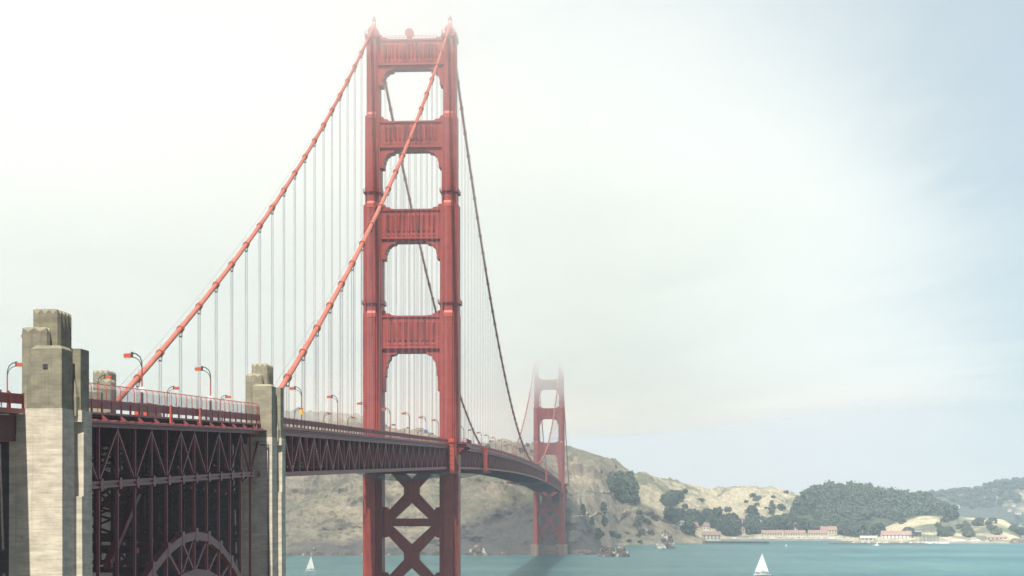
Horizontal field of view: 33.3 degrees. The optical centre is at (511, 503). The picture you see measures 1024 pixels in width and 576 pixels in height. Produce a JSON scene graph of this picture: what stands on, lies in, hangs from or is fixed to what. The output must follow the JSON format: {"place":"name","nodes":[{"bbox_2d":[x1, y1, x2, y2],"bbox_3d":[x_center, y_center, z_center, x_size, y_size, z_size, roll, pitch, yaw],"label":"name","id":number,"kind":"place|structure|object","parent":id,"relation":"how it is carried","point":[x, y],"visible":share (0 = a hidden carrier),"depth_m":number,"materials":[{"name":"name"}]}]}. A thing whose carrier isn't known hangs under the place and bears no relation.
{"place":"outdoors","nodes":[
{"label":"outdoors","id":0,"kind":"place"},
{"bbox_2d":[202,408,706,554],"bbox_3d":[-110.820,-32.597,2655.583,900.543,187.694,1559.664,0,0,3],"label":"hill","id":1,"kind":"structure","parent":0,"point":[324,513],"depth_m":2024.46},
{"bbox_2d":[577,490,585,507],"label":"end pylon","id":2,"kind":"object","parent":1,"relation":"on","point":[583,500],"visible":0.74,"depth_m":2062.63,"materials":[{"name":"concrete"}]},
{"bbox_2d":[600,501,607,513],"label":"tree","id":3,"kind":"object","parent":1,"relation":"on","point":[603,504],"visible":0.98,"depth_m":2249.73,"materials":[{"name":"green plant"}]},
{"bbox_2d":[601,515,607,527],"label":"tree","id":4,"kind":"object","parent":1,"relation":"on","point":[604,521],"visible":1,"depth_m":2178.44,"materials":[{"name":"green plant"}]},
{"bbox_2d":[606,471,616,493],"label":"tree","id":5,"kind":"object","parent":1,"relation":"on","point":[611,480],"visible":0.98,"depth_m":2469.92,"materials":[{"name":"green plant"}]},
{"bbox_2d":[614,473,619,494],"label":"tree","id":6,"kind":"object","parent":1,"relation":"on","point":[616,491],"visible":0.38,"depth_m":2495.86,"materials":[{"name":"green plant"}]},
{"bbox_2d":[618,476,626,501],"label":"tree","id":7,"kind":"object","parent":1,"relation":"on","point":[620,484],"visible":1,"depth_m":2494.73,"materials":[{"name":"green plant"}]},
{"bbox_2d":[620,476,633,501],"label":"tree","id":8,"kind":"object","parent":1,"relation":"on","point":[627,483],"visible":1,"depth_m":2482.28,"materials":[{"name":"green plant"}]},
{"bbox_2d":[627,470,635,479],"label":"tree","id":9,"kind":"object","parent":1,"relation":"on","point":[631,474],"visible":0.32,"depth_m":2533.05,"materials":[{"name":"green plant"}]},
{"bbox_2d":[626,481,638,504],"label":"tree","id":10,"kind":"object","parent":1,"relation":"on","point":[635,496],"visible":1,"depth_m":2484.96,"materials":[{"name":"green plant"}]},
{"bbox_2d":[633,519,641,525],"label":"shrub","id":11,"kind":"object","parent":1,"relation":"on","point":[637,522],"visible":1,"depth_m":2439.55,"materials":[{"name":"green plant"}]},
{"bbox_2d":[662,506,678,519],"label":"tree","id":12,"kind":"object","parent":1,"relation":"on","point":[669,512],"visible":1,"depth_m":2464.14,"materials":[{"name":"green plant"}]},
{"bbox_2d":[669,512,680,523],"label":"tree","id":13,"kind":"object","parent":1,"relation":"on","point":[674,520],"visible":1,"depth_m":2464.50,"materials":[{"name":"green plant"}]},
{"bbox_2d":[680,523,690,531],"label":"tree","id":14,"kind":"object","parent":1,"relation":"on","point":[684,525],"visible":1,"depth_m":2468.73,"materials":[{"name":"green plant"}]},
{"bbox_2d":[683,521,696,534],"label":"tree","id":15,"kind":"object","parent":1,"relation":"on","point":[692,525],"visible":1,"depth_m":2473.43,"materials":[{"name":"green plant"}]},
{"bbox_2d":[0,0,1023,494],"label":"sky","id":16,"kind":"structure","parent":0,"point":[763,243],"materials":[{"name":"white"}]},
{"bbox_2d":[575,490,613,496],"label":"road","id":17,"kind":"structure","parent":0,"point":[599,492],"depth_m":2362.17,"materials":[{"name":"grey asphalt"}]},
{"bbox_2d":[571,507,637,517],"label":"road","id":18,"kind":"structure","parent":0,"point":[624,511],"depth_m":2174.54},
{"bbox_2d":[286,535,1023,575],"bbox_3d":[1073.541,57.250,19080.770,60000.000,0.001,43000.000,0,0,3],"label":"water","id":19,"kind":"structure","parent":0,"point":[807,558],"depth_m":1691.54,"materials":[{"name":"teal liquid"}]},
{"bbox_2d":[305,557,315,571],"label":"sailing boat","id":20,"kind":"object","parent":19,"relation":"on","point":[310,566],"visible":1,"depth_m":1440.37,"materials":[{"name":"white fabric"}]},
{"bbox_2d":[362,15,471,575],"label":"suspension tower","id":21,"kind":"structure","parent":19,"relation":"in","point":[387,332],"depth_m":610.11,"materials":[{"name":"red metal"}]},
{"bbox_2d":[116,24,544,468],"bbox_3d":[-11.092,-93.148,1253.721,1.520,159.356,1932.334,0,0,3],"label":"cable","id":22,"kind":"object","parent":21,"relation":"attached to","point":[136,379],"visible":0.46,"depth_m":523.23,"materials":[{"name":"paint"}]},
{"bbox_2d":[274,23,569,487],"bbox_3d":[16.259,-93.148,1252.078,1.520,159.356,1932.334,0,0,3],"label":"cable","id":23,"kind":"object","parent":21,"relation":"attached to","point":[287,377],"visible":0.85,"depth_m":552.65,"materials":[{"name":"paint"}]},
{"bbox_2d":[284,417,449,476],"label":"side span","id":24,"kind":"object","parent":23,"relation":"hanging from","point":[309,452],"visible":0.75,"depth_m":392.77,"materials":[{"name":"metal"}]},
{"bbox_2d":[289,386,301,418],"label":"street lamp","id":25,"kind":"object","parent":24,"relation":"on","point":[292,388],"visible":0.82,"depth_m":328.42,"materials":[{"name":"metal"}]},
{"bbox_2d":[327,395,337,423],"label":"street lamp","id":26,"kind":"object","parent":24,"relation":"on","point":[329,397],"visible":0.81,"depth_m":371.36,"materials":[{"name":"metal"}]},
{"bbox_2d":[357,441,457,473],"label":"maintenance traveller","id":27,"kind":"object","parent":24,"relation":"on","point":[451,470],"visible":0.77,"depth_m":599.30,"materials":[{"name":"paint"}]},
{"bbox_2d":[404,441,561,491],"bbox_3d":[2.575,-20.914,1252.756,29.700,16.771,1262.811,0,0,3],"label":"bridge deck","id":28,"kind":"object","parent":23,"relation":"hanging from","point":[510,467],"visible":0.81,"depth_m":1038.45,"materials":[{"name":"metal"}]},
{"bbox_2d":[461,448,489,472],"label":"maintenance traveller","id":29,"kind":"object","parent":28,"relation":"on","point":[484,460],"visible":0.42,"depth_m":754.53,"materials":[{"name":"paint"}]},
{"bbox_2d":[506,470,548,482],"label":"maintenance traveller","id":30,"kind":"object","parent":28,"relation":"hanging from","point":[533,482],"visible":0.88,"depth_m":1422.34,"materials":[{"name":"paint"}]},
{"bbox_2d":[540,487,567,495],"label":"side span","id":31,"kind":"object","parent":23,"relation":"hanging from","point":[549,493],"visible":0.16,"depth_m":1984.15,"materials":[{"name":"metal"}]},
{"bbox_2d":[469,544,485,554],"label":"sea rock","id":32,"kind":"object","parent":19,"relation":"in","point":[476,549],"visible":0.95,"depth_m":1892.33,"materials":[{"name":"grey stone"}]},
{"bbox_2d":[531,345,567,555],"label":"suspension tower","id":33,"kind":"structure","parent":19,"relation":"in","point":[539,449],"depth_m":1887.05,"materials":[{"name":"metal"}]},
{"bbox_2d":[572,549,595,554],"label":"sea rock","id":34,"kind":"object","parent":19,"relation":"in","point":[584,552],"visible":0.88,"depth_m":1920.27,"materials":[{"name":"grey stone"}]},
{"bbox_2d":[598,544,614,556],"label":"sea rock","id":35,"kind":"object","parent":19,"relation":"in","point":[606,550],"visible":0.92,"depth_m":1844.67,"materials":[{"name":"grey stone"}]},
{"bbox_2d":[613,546,629,556],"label":"sea rock","id":36,"kind":"object","parent":19,"relation":"in","point":[620,551],"visible":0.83,"depth_m":1836.93,"materials":[{"name":"grey stone"}]},
{"bbox_2d":[655,530,675,547],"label":"sea rock","id":37,"kind":"object","parent":19,"relation":"in","point":[666,539],"visible":0.98,"depth_m":2189.92,"materials":[{"name":"grey stone"}]},
{"bbox_2d":[703,541,768,543],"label":"wharf","id":38,"kind":"structure","parent":19,"relation":"in","point":[730,542],"depth_m":2411.99,"materials":[{"name":"grey concrete"}]},
{"bbox_2d":[754,554,770,575],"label":"sailing boat","id":39,"kind":"object","parent":19,"relation":"on","point":[761,568],"visible":1,"depth_m":1358.46,"materials":[{"name":"white fabric"}]},
{"bbox_2d":[828,542,926,543],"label":"breakwater","id":40,"kind":"object","parent":19,"relation":"in","point":[873,543],"visible":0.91,"depth_m":2408.45,"materials":[{"name":"grey stone"}]},
{"bbox_2d":[1009,538,1022,542],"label":"sea rock","id":41,"kind":"object","parent":19,"relation":"in","point":[1016,540],"visible":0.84,"depth_m":2473.04,"materials":[{"name":"grey stone"}]},
{"bbox_2d":[634,472,870,540],"bbox_3d":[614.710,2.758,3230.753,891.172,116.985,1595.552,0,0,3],"label":"hill","id":42,"kind":"structure","parent":0,"point":[653,489],"depth_m":2901.98,"materials":[{"name":"beige soil"}]},
{"bbox_2d":[659,494,670,502],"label":"tree","id":43,"kind":"object","parent":42,"relation":"on","point":[663,497],"visible":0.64,"depth_m":2787.15,"materials":[{"name":"green plant"}]},
{"bbox_2d":[662,499,673,506],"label":"tree","id":44,"kind":"object","parent":42,"relation":"on","point":[668,503],"visible":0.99,"depth_m":2755.06,"materials":[{"name":"green plant"}]},
{"bbox_2d":[665,491,677,499],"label":"tree","id":45,"kind":"object","parent":42,"relation":"on","point":[670,493],"visible":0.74,"depth_m":2809.16,"materials":[{"name":"green plant"}]},
{"bbox_2d":[671,496,678,504],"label":"tree","id":46,"kind":"object","parent":42,"relation":"on","point":[675,500],"visible":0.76,"depth_m":2808.58,"materials":[{"name":"green plant"}]},
{"bbox_2d":[670,490,680,500],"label":"tree","id":47,"kind":"object","parent":42,"relation":"on","point":[677,493],"visible":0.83,"depth_m":2823.19,"materials":[{"name":"green plant"}]},
{"bbox_2d":[679,490,684,499],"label":"tree","id":48,"kind":"object","parent":42,"relation":"on","point":[682,492],"visible":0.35,"depth_m":2857.76,"materials":[{"name":"green plant"}]},
{"bbox_2d":[680,515,691,522],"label":"tree","id":49,"kind":"object","parent":42,"relation":"on","point":[688,518],"visible":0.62,"depth_m":2670.75,"materials":[{"name":"green plant"}]},
{"bbox_2d":[687,508,699,514],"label":"tree","id":50,"kind":"object","parent":42,"relation":"on","point":[695,511],"visible":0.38,"depth_m":2750.11,"materials":[{"name":"green plant"}]},
{"bbox_2d":[692,514,701,524],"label":"tree","id":51,"kind":"object","parent":42,"relation":"on","point":[697,517],"visible":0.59,"depth_m":2711.41,"materials":[{"name":"green plant"}]},
{"bbox_2d":[699,512,709,522],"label":"tree","id":52,"kind":"object","parent":42,"relation":"on","point":[704,515],"visible":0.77,"depth_m":2744.99,"materials":[{"name":"green plant"}]},
{"bbox_2d":[703,522,709,530],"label":"house","id":53,"kind":"structure","parent":42,"relation":"on","point":[706,526],"depth_m":2699.77,"materials":[{"name":"white paint"}]},
{"bbox_2d":[701,508,713,517],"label":"tree","id":54,"kind":"object","parent":42,"relation":"on","point":[709,511],"visible":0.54,"depth_m":2793.48,"materials":[{"name":"green plant"}]},
{"bbox_2d":[704,518,713,527],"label":"tree","id":55,"kind":"object","parent":42,"relation":"on","point":[710,521],"visible":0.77,"depth_m":2725.96,"materials":[{"name":"green plant"}]},
{"bbox_2d":[702,531,720,540],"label":"house","id":56,"kind":"structure","parent":42,"relation":"on","point":[712,535],"depth_m":2622.96,"materials":[{"name":"beige paint"}]},
{"bbox_2d":[713,507,724,518],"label":"tree","id":57,"kind":"object","parent":42,"relation":"on","point":[718,511],"visible":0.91,"depth_m":2802.70,"materials":[{"name":"green plant"}]},
{"bbox_2d":[716,519,730,534],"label":"tree","id":58,"kind":"object","parent":42,"relation":"on","point":[722,527],"visible":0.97,"depth_m":2680.87,"materials":[{"name":"green plant"}]},
{"bbox_2d":[720,517,739,535],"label":"tree","id":59,"kind":"object","parent":42,"relation":"on","point":[734,525],"visible":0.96,"depth_m":2683.35,"materials":[{"name":"green plant"}]},
{"bbox_2d":[724,512,741,520],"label":"tree","id":60,"kind":"object","parent":42,"relation":"on","point":[735,515],"visible":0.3,"depth_m":2734.42,"materials":[{"name":"green plant"}]},
{"bbox_2d":[742,519,757,533],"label":"tree","id":61,"kind":"object","parent":42,"relation":"on","point":[747,523],"visible":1,"depth_m":2708.15,"materials":[{"name":"green plant"}]},
{"bbox_2d":[747,505,757,512],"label":"tree","id":62,"kind":"object","parent":42,"relation":"on","point":[750,508],"visible":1,"depth_m":2839.39,"materials":[{"name":"green plant"}]},
{"bbox_2d":[745,514,759,519],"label":"tree","id":63,"kind":"object","parent":42,"relation":"on","point":[749,516],"visible":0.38,"depth_m":2762.93,"materials":[{"name":"green plant"}]},
{"bbox_2d":[748,518,762,532],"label":"tree","id":64,"kind":"object","parent":42,"relation":"on","point":[759,525],"visible":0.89,"depth_m":2719.48,"materials":[{"name":"green plant"}]},
{"bbox_2d":[761,519,772,529],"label":"tree","id":65,"kind":"object","parent":42,"relation":"on","point":[766,523],"visible":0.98,"depth_m":2729.47,"materials":[{"name":"green plant"}]},
{"bbox_2d":[764,517,778,529],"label":"tree","id":66,"kind":"object","parent":42,"relation":"on","point":[774,522],"visible":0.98,"depth_m":2731.56,"materials":[{"name":"green plant"}]},
{"bbox_2d":[761,530,782,536],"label":"house","id":67,"kind":"structure","parent":42,"relation":"on","point":[772,533],"depth_m":2697.78,"materials":[{"name":"beige paint"}]},
{"bbox_2d":[768,500,775,513],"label":"tree","id":68,"kind":"object","parent":42,"relation":"on","point":[772,504],"visible":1,"depth_m":2845.50,"materials":[{"name":"green plant"}]},
{"bbox_2d":[769,514,784,529],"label":"tree","id":69,"kind":"object","parent":42,"relation":"on","point":[780,520],"visible":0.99,"depth_m":2736.35,"materials":[{"name":"green plant"}]},
{"bbox_2d":[784,530,805,536],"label":"house","id":70,"kind":"structure","parent":42,"relation":"on","point":[788,533],"depth_m":2687.35,"materials":[{"name":"beige paint"}]},
{"bbox_2d":[794,517,809,530],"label":"tree","id":71,"kind":"object","parent":42,"relation":"on","point":[802,523],"visible":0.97,"depth_m":2717.57,"materials":[{"name":"green plant"}]},
{"bbox_2d":[842,520,854,535],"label":"tree","id":72,"kind":"object","parent":42,"relation":"on","point":[846,531],"visible":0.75,"depth_m":2669.39,"materials":[{"name":"green plant"}]},
{"bbox_2d":[849,522,862,535],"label":"tree","id":73,"kind":"object","parent":42,"relation":"on","point":[851,528],"visible":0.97,"depth_m":2649.29,"materials":[{"name":"green plant"}]},
{"bbox_2d":[854,522,871,536],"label":"tree","id":74,"kind":"object","parent":42,"relation":"on","point":[860,526],"visible":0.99,"depth_m":2632.54,"materials":[{"name":"green plant"}]},
{"bbox_2d":[783,511,896,534],"bbox_3d":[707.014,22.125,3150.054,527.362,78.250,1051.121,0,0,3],"label":"hill","id":75,"kind":"structure","parent":0,"point":[884,521],"depth_m":2787.42,"materials":[{"name":"plant"}]},
{"bbox_2d":[782,512,797,528],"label":"tree","id":76,"kind":"object","parent":75,"relation":"on","point":[790,518],"visible":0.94,"depth_m":2747.52,"materials":[{"name":"green plant"}]},
{"bbox_2d":[809,519,822,529],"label":"tree","id":77,"kind":"object","parent":75,"relation":"on","point":[816,524],"visible":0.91,"depth_m":2708.86,"materials":[{"name":"green plant"}]},
{"bbox_2d":[807,530,827,536],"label":"house","id":78,"kind":"structure","parent":75,"relation":"on","point":[817,533],"depth_m":2684.09,"materials":[{"name":"beige paint"}]},
{"bbox_2d":[820,526,836,534],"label":"house","id":79,"kind":"structure","parent":75,"relation":"on","point":[832,530],"depth_m":2701.71,"materials":[{"name":"beige paint"}]},
{"bbox_2d":[829,518,845,532],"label":"tree","id":80,"kind":"object","parent":75,"relation":"on","point":[836,520],"visible":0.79,"depth_m":2709.34,"materials":[{"name":"green plant"}]},
{"bbox_2d":[789,479,948,525],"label":"woods","id":81,"kind":"object","parent":75,"relation":"on","point":[829,501],"visible":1,"depth_m":2832.64,"materials":[{"name":"green plant"}]},
{"bbox_2d":[721,539,1009,542],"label":"quay pavement","id":82,"kind":"structure","parent":0,"point":[859,541],"depth_m":2500.79,"materials":[{"name":"beige concrete"}]},
{"bbox_2d":[875,515,1023,542],"bbox_3d":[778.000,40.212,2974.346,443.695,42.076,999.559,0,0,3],"label":"hill","id":83,"kind":"structure","parent":0,"point":[924,524],"depth_m":2612.41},
{"bbox_2d":[859,536,876,540],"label":"house","id":84,"kind":"structure","parent":83,"relation":"on","point":[868,538],"depth_m":2540.45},
{"bbox_2d":[872,522,885,535],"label":"tree","id":85,"kind":"object","parent":83,"relation":"on","point":[878,527],"visible":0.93,"depth_m":2569.85,"materials":[{"name":"green plant"}]},
{"bbox_2d":[880,531,911,537],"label":"house","id":86,"kind":"structure","parent":83,"relation":"on","point":[894,534],"depth_m":2534.91,"materials":[{"name":"white paint"}]},
{"bbox_2d":[936,526,945,535],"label":"tree","id":87,"kind":"object","parent":83,"relation":"on","point":[939,530],"visible":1,"depth_m":2535.25,"materials":[{"name":"green plant"}]},
{"bbox_2d":[944,506,952,520],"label":"tree","id":88,"kind":"object","parent":83,"relation":"on","point":[947,510],"visible":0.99,"depth_m":2695.48,"materials":[{"name":"green plant"}]},
{"bbox_2d":[942,504,959,517],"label":"tree","id":89,"kind":"object","parent":83,"relation":"on","point":[954,510],"visible":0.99,"depth_m":2706.77,"materials":[{"name":"green plant"}]},
{"bbox_2d":[985,536,1007,538],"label":"house","id":90,"kind":"structure","parent":83,"relation":"on","point":[996,537],"depth_m":2515.27,"materials":[{"name":"beige paint"}]},
{"bbox_2d":[990,528,1002,533],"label":"shrub","id":91,"kind":"object","parent":83,"relation":"on","point":[996,531],"visible":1,"depth_m":2548.17,"materials":[{"name":"green plant"}]},
{"bbox_2d":[1015,527,1023,535],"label":"tree","id":92,"kind":"object","parent":83,"relation":"on","point":[1020,531],"visible":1,"depth_m":2621.50,"materials":[{"name":"green plant"}]},
{"bbox_2d":[936,487,1023,526],"bbox_3d":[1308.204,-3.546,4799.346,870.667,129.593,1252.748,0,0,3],"label":"hill","id":93,"kind":"structure","parent":0,"point":[1001,512],"depth_m":4346.94,"materials":[{"name":"green plant"}]},
{"bbox_2d":[923,477,1023,524],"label":"woods","id":94,"kind":"object","parent":93,"relation":"on","point":[1009,485],"visible":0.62,"depth_m":4432.22,"materials":[{"name":"green plant"}]},
{"bbox_3d":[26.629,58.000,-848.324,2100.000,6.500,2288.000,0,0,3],"label":"ground","id":95,"kind":"structure","parent":0,"visible":0},
{"bbox_2d":[0,309,91,575],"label":"concrete pylon","id":96,"kind":"object","parent":95,"relation":"on","point":[46,493],"visible":0.98,"depth_m":175.88,"materials":[{"name":"concrete"}]},
{"bbox_2d":[0,392,23,440],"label":"approach viaduct","id":97,"kind":"object","parent":96,"relation":"attached to","point":[7,427],"visible":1,"depth_m":172.90,"materials":[{"name":"metal"}]},
{"bbox_2d":[0,398,266,575],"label":"arch span","id":98,"kind":"object","parent":96,"relation":"on","point":[112,432],"visible":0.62,"depth_m":232.99,"materials":[{"name":"metal"}]},
{"bbox_2d":[7,361,21,392],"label":"street lamp","id":99,"kind":"object","parent":98,"relation":"on","point":[18,364],"visible":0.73,"depth_m":240.59,"materials":[{"name":"metal"}]},
{"bbox_2d":[97,374,111,411],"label":"street lamp","id":100,"kind":"object","parent":98,"relation":"on","point":[107,376],"visible":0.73,"depth_m":282.51,"materials":[{"name":"metal"}]},
{"bbox_2d":[123,352,143,414],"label":"street lamp","id":101,"kind":"object","parent":98,"relation":"on","point":[127,355],"visible":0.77,"depth_m":217.63,"materials":[{"name":"metal"}]},
{"bbox_2d":[134,403,161,416],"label":"truck","id":102,"kind":"object","parent":98,"relation":"on","point":[150,414],"visible":0.02,"depth_m":293.36,"materials":[{"name":"paint"}]},
{"bbox_2d":[170,392,172,422],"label":"fence gate","id":103,"kind":"structure","parent":98,"relation":"attached to","point":[171,412],"depth_m":225.63,"materials":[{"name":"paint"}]},
{"bbox_2d":[167,386,178,416],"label":"street lamp","id":104,"kind":"object","parent":98,"relation":"on","point":[176,388],"visible":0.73,"depth_m":326.43,"materials":[{"name":"metal"}]},
{"bbox_2d":[89,382,256,413],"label":"walkway fence","id":105,"kind":"object","parent":98,"relation":"on","point":[169,393],"visible":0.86,"depth_m":226.59,"materials":[{"name":"metal"}]},
{"bbox_2d":[199,408,201,423],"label":"fence gate","id":106,"kind":"structure","parent":98,"relation":"attached to","point":[200,415],"depth_m":241.91,"materials":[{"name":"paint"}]},
{"bbox_2d":[195,366,212,419],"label":"street lamp","id":107,"kind":"object","parent":98,"relation":"on","point":[201,369],"visible":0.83,"depth_m":254.55,"materials":[{"name":"metal"}]},
{"bbox_2d":[89,370,115,575],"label":"concrete pylon","id":108,"kind":"object","parent":95,"relation":"on","point":[97,374],"visible":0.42,"depth_m":285.91,"materials":[{"name":"beige concrete"}]},
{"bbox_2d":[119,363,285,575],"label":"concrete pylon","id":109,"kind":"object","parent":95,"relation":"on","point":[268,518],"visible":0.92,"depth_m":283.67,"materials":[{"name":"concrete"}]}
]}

